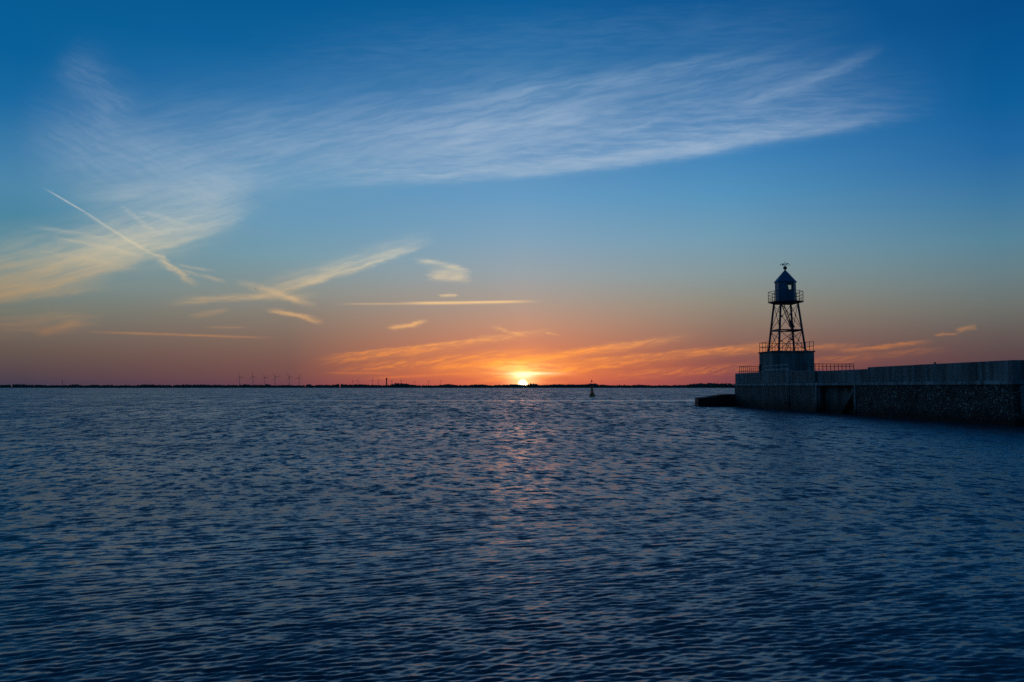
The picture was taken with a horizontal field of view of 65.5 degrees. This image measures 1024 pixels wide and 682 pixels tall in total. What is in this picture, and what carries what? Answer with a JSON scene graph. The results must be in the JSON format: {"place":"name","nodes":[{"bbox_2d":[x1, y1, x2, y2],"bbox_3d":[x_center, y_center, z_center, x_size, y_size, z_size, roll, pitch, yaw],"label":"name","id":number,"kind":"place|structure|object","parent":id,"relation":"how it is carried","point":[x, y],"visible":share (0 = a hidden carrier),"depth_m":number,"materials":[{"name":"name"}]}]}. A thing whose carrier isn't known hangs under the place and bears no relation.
{"place":"outdoors","nodes":[
{"label":"outdoors","id":0,"kind":"place"},
{"bbox_2d":[0,387,717,387],"bbox_3d":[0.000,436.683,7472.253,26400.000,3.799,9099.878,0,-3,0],"label":"shore","id":1,"kind":"structure","parent":0,"point":[363,387],"depth_m":2992.37,"materials":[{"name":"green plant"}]},
{"bbox_2d":[0,383,734,387],"bbox_3d":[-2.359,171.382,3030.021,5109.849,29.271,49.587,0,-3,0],"label":"treeline","id":2,"kind":"object","parent":1,"relation":"on","point":[726,385],"visible":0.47,"depth_m":3017.55,"materials":[{"name":"black plant"}]},
{"bbox_2d":[0,388,1023,681],"bbox_3d":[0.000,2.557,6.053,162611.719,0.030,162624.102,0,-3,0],"label":"water","id":3,"kind":"structure","parent":0,"point":[404,534],"depth_m":11.54,"materials":[{"name":"blue liquid"}]},
{"bbox_2d":[589,380,595,396],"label":"buoy","id":4,"kind":"object","parent":3,"relation":"on","point":[592,394],"visible":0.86,"depth_m":191.33,"materials":[{"name":"black metal"}]},
{"bbox_2d":[695,394,735,406],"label":"breakwater toe","id":5,"kind":"object","parent":3,"relation":"in","point":[722,400],"visible":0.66,"depth_m":91.76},
{"bbox_2d":[733,360,1023,425],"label":"pier","id":6,"kind":"structure","parent":3,"relation":"in","point":[987,392],"depth_m":56.55,"materials":[{"name":"concrete"}]},
{"bbox_2d":[739,366,757,372],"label":"railing","id":7,"kind":"object","parent":6,"relation":"on","point":[745,368],"visible":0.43,"depth_m":90.95,"materials":[{"name":"black metal"}]},
{"bbox_2d":[762,364,787,370],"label":"railing","id":8,"kind":"object","parent":6,"relation":"on","point":[775,365],"visible":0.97,"depth_m":80.91,"materials":[{"name":"grey metal"}]},
{"bbox_2d":[758,263,814,371],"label":"lighthouse","id":9,"kind":"object","parent":6,"relation":"on","point":[784,293],"visible":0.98,"depth_m":85.47,"materials":[{"name":"metal"}]},
{"bbox_2d":[799,364,853,370],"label":"railing","id":10,"kind":"object","parent":6,"relation":"on","point":[834,366],"visible":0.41,"depth_m":75.24,"materials":[{"name":"black metal"}]},
{"bbox_2d":[0,0,1023,386],"label":"sky","id":11,"kind":"structure","parent":0,"point":[212,192],"materials":[{"name":"blue"}]}
]}

